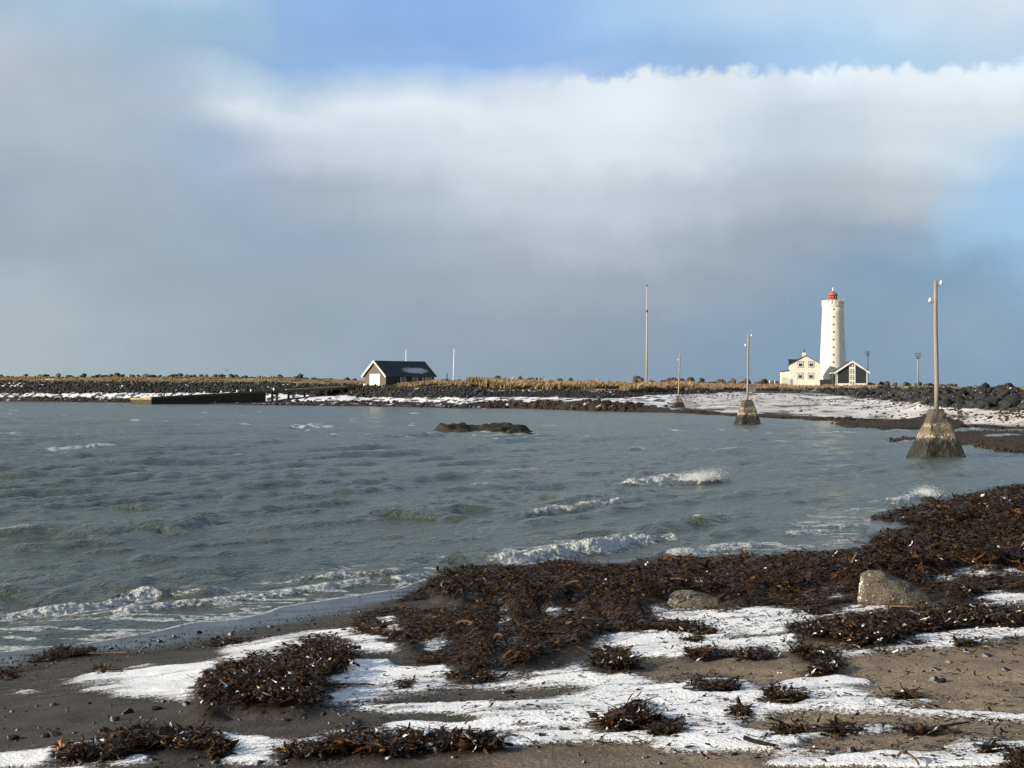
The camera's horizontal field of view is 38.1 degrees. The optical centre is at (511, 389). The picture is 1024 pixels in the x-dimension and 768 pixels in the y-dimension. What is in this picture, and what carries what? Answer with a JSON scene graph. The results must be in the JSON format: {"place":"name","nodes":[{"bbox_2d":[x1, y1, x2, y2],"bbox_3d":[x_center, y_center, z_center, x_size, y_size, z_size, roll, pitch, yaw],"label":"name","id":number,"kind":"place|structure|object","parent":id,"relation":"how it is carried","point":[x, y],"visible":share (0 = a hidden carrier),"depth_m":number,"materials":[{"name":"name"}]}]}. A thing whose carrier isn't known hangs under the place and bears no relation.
{"place":"outdoors","nodes":[
{"label":"outdoors","id":0,"kind":"place"},
{"bbox_2d":[0,401,1023,652],"bbox_3d":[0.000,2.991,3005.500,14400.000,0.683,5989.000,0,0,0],"label":"sea","id":1,"kind":"structure","parent":0,"point":[120,519],"depth_m":41.13,"materials":[{"name":"liquid"}]},
{"bbox_2d":[434,422,532,431],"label":"islet rock","id":2,"kind":"object","parent":1,"relation":"in","point":[491,427],"visible":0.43,"depth_m":105.65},
{"bbox_2d":[502,429,532,434],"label":"islet rock","id":3,"kind":"object","parent":1,"relation":"in","point":[511,431],"visible":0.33,"depth_m":94.90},
{"bbox_2d":[671,465,736,481],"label":"spray","id":4,"kind":"object","parent":1,"relation":"on","point":[694,477],"visible":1,"depth_m":46.46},
{"bbox_2d":[908,481,945,497],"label":"spray","id":5,"kind":"object","parent":1,"relation":"on","point":[926,492],"visible":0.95,"depth_m":40.82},
{"bbox_2d":[0,377,1023,767],"bbox_3d":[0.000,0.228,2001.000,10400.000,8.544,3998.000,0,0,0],"label":"ground","id":6,"kind":"structure","parent":0,"point":[144,685],"depth_m":10.09,"materials":[{"name":"snow"}]},
{"bbox_2d":[0,664,23,679],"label":"kelp clump","id":7,"kind":"object","parent":6,"relation":"on","point":[6,674],"visible":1,"depth_m":14.41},
{"bbox_2d":[7,735,18,740],"bbox_3d":[-3.179,2.216,9.440,0.073,0.040,0.077,9,-5,23],"label":"pebble","id":8,"kind":"object","parent":6,"relation":"on","point":[12,737],"visible":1,"depth_m":9.41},
{"bbox_2d":[41,733,49,737],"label":"pebble","id":9,"kind":"object","parent":6,"relation":"on","point":[44,735],"visible":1,"depth_m":9.37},
{"bbox_2d":[51,732,61,736],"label":"pebble","id":10,"kind":"object","parent":6,"relation":"on","point":[56,734],"visible":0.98,"depth_m":9.38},
{"bbox_2d":[18,642,128,662],"bbox_3d":[-4.975,2.875,16.579,1.116,0.232,1.921,0,0,-23],"label":"kelp clump","id":11,"kind":"object","parent":6,"relation":"on","point":[55,652],"visible":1,"depth_m":16.13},
{"bbox_2d":[84,662,123,673],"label":"kelp clump","id":12,"kind":"object","parent":6,"relation":"on","point":[101,668],"visible":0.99,"depth_m":13.84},
{"bbox_2d":[110,716,119,720],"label":"pebble","id":13,"kind":"object","parent":6,"relation":"on","point":[114,718],"visible":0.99,"depth_m":9.87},
{"bbox_2d":[122,708,133,714],"bbox_3d":[-2.647,2.217,10.178,0.092,0.051,0.063,-13,1,-41],"label":"pebble","id":14,"kind":"object","parent":6,"relation":"on","point":[129,710],"visible":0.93,"depth_m":10.16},
{"bbox_2d":[42,715,245,765],"bbox_3d":[-2.134,2.034,8.772,1.279,0.218,1.375,0,0,0],"label":"kelp clump","id":15,"kind":"object","parent":6,"relation":"on","point":[127,741],"visible":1,"depth_m":8.50,"materials":[{"name":"plant"}]},
{"bbox_2d":[151,706,161,710],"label":"pebble","id":16,"kind":"object","parent":6,"relation":"on","point":[153,708],"visible":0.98,"depth_m":10.27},
{"bbox_2d":[0,606,364,674],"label":"shingle","id":17,"kind":"object","parent":6,"relation":"on","point":[173,643],"visible":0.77,"depth_m":16.80,"materials":[{"name":"gravel"}]},
{"bbox_2d":[182,701,189,705],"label":"pebble","id":18,"kind":"object","parent":6,"relation":"on","point":[186,703],"visible":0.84,"depth_m":10.34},
{"bbox_2d":[191,632,252,645],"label":"kelp clump","id":19,"kind":"object","parent":6,"relation":"on","point":[227,640],"visible":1,"depth_m":16.52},
{"bbox_2d":[130,385,370,403],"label":"slipway","id":20,"kind":"structure","parent":6,"relation":"on","point":[251,396],"depth_m":315.72,"materials":[{"name":"brown wood"}]},
{"bbox_2d":[254,760,263,764],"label":"pebble","id":21,"kind":"object","parent":6,"relation":"on","point":[258,762],"visible":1,"depth_m":7.92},
{"bbox_2d":[275,761,285,765],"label":"pebble","id":22,"kind":"object","parent":6,"relation":"on","point":[279,763],"visible":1,"depth_m":7.86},
{"bbox_2d":[186,631,374,709],"bbox_3d":[-1.935,2.289,12.858,1.625,0.852,6.870,0,0,0],"label":"kelp clump","id":23,"kind":"object","parent":6,"relation":"on","point":[247,683],"visible":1,"depth_m":10.66,"materials":[{"name":"plant"}]},
{"bbox_2d":[279,754,291,759],"bbox_3d":[-1.229,1.984,8.004,0.069,0.033,0.052,-8,12,-33],"label":"pebble","id":24,"kind":"object","parent":6,"relation":"on","point":[281,757],"visible":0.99,"depth_m":7.99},
{"bbox_2d":[297,686,349,715],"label":"kelp clump","id":25,"kind":"object","parent":6,"relation":"on","point":[328,697],"visible":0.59,"depth_m":9.81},
{"bbox_2d":[323,683,374,685],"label":"kelp stalk","id":26,"kind":"object","parent":6,"relation":"on","point":[349,684],"visible":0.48,"depth_m":10.63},
{"bbox_2d":[352,719,362,724],"bbox_3d":[-0.942,2.018,8.963,0.079,0.044,0.072,18,12,33],"label":"pebble","id":27,"kind":"object","parent":6,"relation":"on","point":[355,722],"visible":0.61,"depth_m":8.94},
{"bbox_2d":[264,722,514,761],"bbox_3d":[-0.682,1.902,8.213,1.401,0.226,1.058,0,0,0],"label":"kelp clump","id":28,"kind":"object","parent":6,"relation":"on","point":[460,739],"visible":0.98,"depth_m":7.96,"materials":[{"name":"plant"}]},
{"bbox_2d":[361,360,436,385],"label":"boathouse","id":29,"kind":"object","parent":6,"relation":"on","point":[378,373],"visible":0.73,"depth_m":331.17,"materials":[{"name":"grey wood"}]},
{"bbox_2d":[370,374,374,384],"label":"door","id":30,"kind":"structure","parent":29,"relation":"in","point":[372,376],"depth_m":330.06,"materials":[{"name":"beige paint"}]},
{"bbox_2d":[375,374,379,385],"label":"door","id":31,"kind":"structure","parent":29,"relation":"in","point":[377,376],"depth_m":328.85,"materials":[{"name":"beige paint"}]},
{"bbox_2d":[400,377,405,382],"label":"window","id":32,"kind":"structure","parent":29,"relation":"in","point":[402,379],"depth_m":330.38,"materials":[{"name":"black glass"}]},
{"bbox_2d":[385,675,418,690],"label":"kelp clump","id":33,"kind":"object","parent":6,"relation":"on","point":[407,682],"visible":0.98,"depth_m":10.47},
{"bbox_2d":[0,380,848,398],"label":"rubble slope","id":34,"kind":"structure","parent":6,"relation":"on","point":[176,387],"depth_m":333.59,"materials":[{"name":"stone"}]},
{"bbox_2d":[440,659,508,686],"bbox_3d":[-0.277,2.035,10.652,0.513,0.129,0.911,0,0,0],"label":"kelp clump","id":35,"kind":"object","parent":6,"relation":"on","point":[477,675],"visible":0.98,"depth_m":10.56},
{"bbox_2d":[502,690,513,693],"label":"pebble","id":36,"kind":"object","parent":6,"relation":"on","point":[508,691],"visible":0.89,"depth_m":9.87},
{"bbox_2d":[0,375,1023,391],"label":"dry grass","id":37,"kind":"structure","parent":6,"relation":"on","point":[513,383],"depth_m":307.94,"materials":[{"name":"plant"}]},
{"bbox_2d":[0,396,1023,428],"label":"weedy rubble","id":38,"kind":"object","parent":6,"relation":"on","point":[628,405],"visible":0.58,"depth_m":229.80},
{"bbox_2d":[3,376,1023,387],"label":"ridge rubble","id":39,"kind":"object","parent":6,"relation":"on","point":[214,376],"visible":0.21,"depth_m":427.45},
{"bbox_2d":[22,574,1023,766],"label":"kelp litter","id":40,"kind":"object","parent":6,"relation":"on","point":[877,700],"visible":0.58,"depth_m":10.30,"materials":[{"name":"plant"}]},
{"bbox_2d":[558,727,570,730],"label":"pebble","id":41,"kind":"object","parent":6,"relation":"on","point":[563,728],"visible":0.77,"depth_m":8.25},
{"bbox_2d":[585,643,649,669],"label":"kelp clump","id":42,"kind":"object","parent":6,"relation":"on","point":[619,657],"visible":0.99,"depth_m":10.65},
{"bbox_2d":[575,690,670,731],"bbox_3d":[0.639,1.829,8.663,0.570,0.182,1.185,0,0,0],"label":"kelp clump","id":43,"kind":"object","parent":6,"relation":"on","point":[618,719],"visible":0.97,"depth_m":8.28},
{"bbox_2d":[646,285,647,381],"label":"flag mast","id":44,"kind":"object","parent":6,"relation":"on","point":[647,334],"visible":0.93,"depth_m":329.91,"materials":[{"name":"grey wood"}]},
{"bbox_2d":[326,570,1022,762],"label":"loose fronds","id":45,"kind":"object","parent":6,"relation":"on","point":[687,746],"visible":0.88,"depth_m":8.78,"materials":[{"name":"plant"}]},
{"bbox_2d":[639,715,709,735],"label":"kelp clump","id":46,"kind":"object","parent":6,"relation":"on","point":[665,724],"visible":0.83,"depth_m":8.02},
{"bbox_2d":[329,482,1023,676],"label":"kelp fronds","id":47,"kind":"object","parent":6,"relation":"on","point":[844,588],"visible":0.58,"depth_m":15.48,"materials":[{"name":"plant"}]},
{"bbox_2d":[493,633,508,644],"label":"kelp stalk","id":48,"kind":"object","parent":47,"relation":"on","point":[501,635],"visible":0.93,"depth_m":12.27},
{"bbox_2d":[672,353,684,406],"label":"cable pole","id":49,"kind":"object","parent":6,"relation":"on","point":[678,402],"visible":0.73,"depth_m":205.65,"materials":[{"name":"concrete"}]},
{"bbox_2d":[649,616,736,634],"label":"kelp clump","id":50,"kind":"object","parent":6,"relation":"on","point":[687,626],"visible":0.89,"depth_m":12.65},
{"bbox_2d":[667,590,721,607],"bbox_3d":[1.861,2.147,14.947,0.593,0.261,0.377,0,0,0],"label":"beach boulder","id":51,"kind":"object","parent":6,"relation":"on","point":[686,598],"visible":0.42,"depth_m":14.84,"materials":[{"name":"stone"}]},
{"bbox_2d":[680,626,711,641],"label":"kelp clump","id":52,"kind":"object","parent":6,"relation":"on","point":[696,637],"visible":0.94,"depth_m":11.93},
{"bbox_2d":[671,643,729,661],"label":"kelp clump","id":53,"kind":"object","parent":6,"relation":"on","point":[708,653],"visible":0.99,"depth_m":10.76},
{"bbox_2d":[673,668,746,691],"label":"kelp clump","id":54,"kind":"object","parent":6,"relation":"on","point":[729,686],"visible":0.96,"depth_m":9.39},
{"bbox_2d":[719,675,739,682],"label":"kelp stalk","id":55,"kind":"object","parent":6,"relation":"on","point":[733,678],"visible":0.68,"depth_m":9.42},
{"bbox_2d":[722,695,756,716],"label":"kelp clump","id":56,"kind":"object","parent":6,"relation":"on","point":[746,711],"visible":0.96,"depth_m":8.49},
{"bbox_2d":[734,334,760,424],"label":"cable pole","id":57,"kind":"object","parent":6,"relation":"on","point":[747,413],"visible":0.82,"depth_m":128.15,"materials":[{"name":"concrete"}]},
{"bbox_2d":[719,643,783,660],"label":"kelp clump","id":58,"kind":"object","parent":6,"relation":"on","point":[750,653],"visible":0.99,"depth_m":10.65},
{"bbox_2d":[746,384,756,391],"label":"concrete block","id":59,"kind":"structure","parent":6,"relation":"on","point":[752,387],"depth_m":299.50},
{"bbox_2d":[743,735,775,746],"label":"kelp stalk","id":60,"kind":"object","parent":6,"relation":"on","point":[750,739],"visible":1,"depth_m":7.57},
{"bbox_2d":[758,680,826,702],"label":"kelp clump","id":61,"kind":"object","parent":6,"relation":"on","point":[776,693],"visible":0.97,"depth_m":8.85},
{"bbox_2d":[780,350,820,385],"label":"keepers house","id":62,"kind":"structure","parent":6,"relation":"on","point":[804,369],"depth_m":366.08,"materials":[{"name":"white paint"}]},
{"bbox_2d":[797,373,802,378],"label":"window","id":63,"kind":"structure","parent":62,"relation":"in","point":[799,375],"depth_m":366.15,"materials":[{"name":"glass"}]},
{"bbox_2d":[808,361,813,366],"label":"window","id":64,"kind":"structure","parent":62,"relation":"in","point":[810,363],"depth_m":365.79,"materials":[{"name":"glass"}]},
{"bbox_2d":[808,373,813,378],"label":"window","id":65,"kind":"structure","parent":62,"relation":"in","point":[810,375],"depth_m":365.75,"materials":[{"name":"glass"}]},
{"bbox_2d":[799,602,834,614],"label":"kelp clump","id":66,"kind":"object","parent":6,"relation":"on","point":[815,609],"visible":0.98,"depth_m":13.33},
{"bbox_2d":[782,636,856,675],"bbox_3d":[2.178,1.846,10.370,0.456,0.142,1.491,0,0,0],"label":"kelp clump","id":67,"kind":"object","parent":6,"relation":"on","point":[826,661],"visible":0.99,"depth_m":10.24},
{"bbox_2d":[762,713,884,738],"bbox_3d":[1.659,1.788,7.913,0.692,0.094,0.579,0,0,0],"label":"kelp clump","id":68,"kind":"object","parent":6,"relation":"on","point":[782,729],"visible":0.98,"depth_m":7.84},
{"bbox_2d":[820,380,831,385],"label":"yard wall","id":69,"kind":"structure","parent":6,"relation":"on","point":[823,382],"depth_m":360.00,"materials":[{"name":"concrete"}]},
{"bbox_2d":[820,289,845,379],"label":"lighthouse","id":70,"kind":"object","parent":6,"relation":"on","point":[832,354],"visible":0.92,"depth_m":377.50,"materials":[{"name":"white paint"}]},
{"bbox_2d":[667,391,1023,425],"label":"beach stones","id":71,"kind":"object","parent":6,"relation":"on","point":[989,417],"visible":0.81,"depth_m":145.64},
{"bbox_2d":[829,361,869,385],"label":"gabled house","id":72,"kind":"structure","parent":6,"relation":"on","point":[849,373],"depth_m":351.93,"materials":[{"name":"black wood"}]},
{"bbox_2d":[847,746,856,752],"bbox_3d":[1.690,1.793,7.366,0.046,0.038,0.058,0,0,2],"label":"pebble","id":73,"kind":"object","parent":6,"relation":"on","point":[851,749],"visible":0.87,"depth_m":7.35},
{"bbox_2d":[881,395,893,399],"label":"armour boulder","id":74,"kind":"object","parent":6,"relation":"on","point":[887,397],"visible":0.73,"depth_m":191.15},
{"bbox_2d":[858,570,935,605],"bbox_3d":[3.579,1.852,13.665,0.797,0.384,0.434,0,0,0],"label":"beach boulder","id":75,"kind":"object","parent":6,"relation":"on","point":[878,587],"visible":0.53,"depth_m":13.51,"materials":[{"name":"stone"}]},
{"bbox_2d":[830,419,965,428],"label":"kelp spit","id":76,"kind":"structure","parent":6,"relation":"on","point":[901,426],"depth_m":119.03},
{"bbox_2d":[880,683,927,701],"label":"kelp clump","id":77,"kind":"object","parent":6,"relation":"on","point":[905,694],"visible":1,"depth_m":8.68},
{"bbox_2d":[786,598,1023,647],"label":"kelp clump","id":78,"kind":"object","parent":6,"relation":"on","point":[959,615],"visible":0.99,"depth_m":11.57,"materials":[{"name":"plant"}]},
{"bbox_2d":[985,613,1017,617],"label":"kelp stalk","id":79,"kind":"object","parent":78,"relation":"on","point":[987,616],"visible":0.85,"depth_m":11.70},
{"bbox_2d":[899,392,911,396],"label":"armour boulder","id":80,"kind":"object","parent":6,"relation":"on","point":[902,394],"visible":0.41,"depth_m":184.34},
{"bbox_2d":[897,750,919,764],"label":"kelp stalk","id":81,"kind":"object","parent":6,"relation":"on","point":[907,753],"visible":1,"depth_m":7.00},
{"bbox_2d":[885,605,933,607],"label":"kelp stalk","id":82,"kind":"object","parent":6,"relation":"on","point":[898,606],"visible":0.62,"depth_m":13.21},
{"bbox_2d":[887,628,939,645],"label":"kelp clump","id":83,"kind":"object","parent":6,"relation":"on","point":[915,641],"visible":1,"depth_m":10.80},
{"bbox_2d":[915,352,919,385],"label":"utility pole","id":84,"kind":"object","parent":6,"relation":"on","point":[917,358],"visible":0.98,"depth_m":299.89,"materials":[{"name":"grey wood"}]},
{"bbox_2d":[886,719,956,736],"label":"kelp clump","id":85,"kind":"object","parent":6,"relation":"on","point":[915,729],"visible":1,"depth_m":7.75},
{"bbox_2d":[824,386,1023,410],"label":"bank rubble","id":86,"kind":"object","parent":6,"relation":"on","point":[961,403],"visible":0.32,"depth_m":153.82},
{"bbox_2d":[921,496,935,500],"bbox_3d":[11.241,3.079,39.997,0.685,0.418,0.439,0,0,0],"label":"shore rock","id":87,"kind":"object","parent":6,"relation":"on","point":[930,498],"visible":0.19,"depth_m":39.92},
{"bbox_2d":[929,676,937,680],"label":"pebble","id":88,"kind":"object","parent":6,"relation":"on","point":[932,678],"visible":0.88,"depth_m":9.39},
{"bbox_2d":[906,280,965,457],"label":"cable pole","id":89,"kind":"object","parent":6,"relation":"on","point":[936,436],"visible":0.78,"depth_m":66.53,"materials":[{"name":"concrete"}]},
{"bbox_2d":[934,678,945,682],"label":"pebble","id":90,"kind":"object","parent":6,"relation":"on","point":[941,680],"visible":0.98,"depth_m":9.28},
{"bbox_2d":[940,398,950,404],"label":"armour boulder","id":91,"kind":"object","parent":6,"relation":"on","point":[945,400],"visible":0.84,"depth_m":147.40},
{"bbox_2d":[942,388,953,394],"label":"armour boulder","id":92,"kind":"object","parent":6,"relation":"on","point":[945,391],"visible":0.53,"depth_m":161.14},
{"bbox_2d":[887,429,1023,451],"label":"kelp spit","id":93,"kind":"structure","parent":6,"relation":"on","point":[987,446],"depth_m":82.70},
{"bbox_2d":[944,721,969,726],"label":"kelp stalk","id":94,"kind":"object","parent":6,"relation":"on","point":[957,723],"visible":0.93,"depth_m":7.86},
{"bbox_2d":[955,394,965,401],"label":"armour boulder","id":95,"kind":"object","parent":6,"relation":"on","point":[958,398],"visible":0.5,"depth_m":147.98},
{"bbox_2d":[956,389,967,394],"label":"armour boulder","id":96,"kind":"object","parent":6,"relation":"on","point":[963,391],"visible":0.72,"depth_m":158.24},
{"bbox_2d":[951,633,978,646],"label":"kelp clump","id":97,"kind":"object","parent":6,"relation":"on","point":[960,641],"visible":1,"depth_m":10.71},
{"bbox_2d":[966,400,976,407],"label":"armour boulder","id":98,"kind":"object","parent":6,"relation":"on","point":[971,403],"visible":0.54,"depth_m":140.12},
{"bbox_2d":[974,392,987,398],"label":"armour boulder","id":99,"kind":"object","parent":6,"relation":"on","point":[980,395],"visible":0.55,"depth_m":150.00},
{"bbox_2d":[978,382,989,388],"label":"armour boulder","id":100,"kind":"object","parent":6,"relation":"on","point":[984,385],"visible":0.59,"depth_m":160.93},
{"bbox_2d":[976,399,993,408],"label":"armour boulder","id":101,"kind":"object","parent":6,"relation":"on","point":[981,403],"visible":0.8,"depth_m":137.96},
{"bbox_2d":[982,653,991,656],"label":"pebble","id":102,"kind":"object","parent":6,"relation":"on","point":[986,655],"visible":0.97,"depth_m":10.26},
{"bbox_2d":[967,737,1018,753],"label":"kelp clump","id":103,"kind":"object","parent":6,"relation":"on","point":[991,747],"visible":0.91,"depth_m":7.21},
{"bbox_2d":[988,398,1002,403],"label":"armour boulder","id":104,"kind":"object","parent":6,"relation":"on","point":[996,400],"visible":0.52,"depth_m":139.14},
{"bbox_2d":[998,390,1010,394],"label":"armour boulder","id":105,"kind":"object","parent":6,"relation":"on","point":[1007,392],"visible":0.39,"depth_m":147.09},
{"bbox_2d":[999,402,1012,410],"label":"armour boulder","id":106,"kind":"object","parent":6,"relation":"on","point":[1006,406],"visible":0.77,"depth_m":132.14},
{"bbox_2d":[989,742,1023,767],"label":"kelp clump","id":107,"kind":"object","parent":6,"relation":"on","point":[1015,757],"visible":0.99,"depth_m":6.80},
{"bbox_2d":[1002,382,1013,387],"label":"armour boulder","id":108,"kind":"object","parent":6,"relation":"on","point":[1009,384],"visible":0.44,"depth_m":156.92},
{"bbox_2d":[999,399,1020,406],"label":"armour boulder","id":109,"kind":"object","parent":6,"relation":"on","point":[1015,402],"visible":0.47,"depth_m":133.53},
{"bbox_2d":[1005,396,1021,399],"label":"armour boulder","id":110,"kind":"object","parent":6,"relation":"on","point":[1013,397],"visible":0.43,"depth_m":137.72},
{"bbox_2d":[1017,401,1023,407],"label":"armour boulder","id":111,"kind":"object","parent":6,"relation":"on","point":[1020,404],"visible":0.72,"depth_m":129.62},
{"bbox_2d":[0,0,1023,386],"label":"sky","id":112,"kind":"structure","parent":0,"point":[320,189],"materials":[{"name":"blue"}]},
{"bbox_2d":[350,483,1023,671],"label":"kelp bank","id":113,"kind":"structure","parent":0,"point":[968,545],"depth_m":16.92,"materials":[{"name":"plant"}]},
{"bbox_2d":[456,620,477,625],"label":"kelp stalk","id":114,"kind":"object","parent":113,"relation":"on","point":[461,621],"visible":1,"depth_m":13.54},
{"bbox_2d":[564,580,593,590],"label":"kelp stalk","id":115,"kind":"object","parent":113,"relation":"on","point":[579,582],"visible":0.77,"depth_m":16.84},
{"bbox_2d":[664,577,685,581],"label":"kelp stalk","id":116,"kind":"object","parent":113,"relation":"on","point":[679,578],"visible":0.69,"depth_m":15.64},
{"bbox_2d":[850,553,857,563],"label":"kelp stalk","id":117,"kind":"object","parent":113,"relation":"on","point":[854,558],"visible":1,"depth_m":16.20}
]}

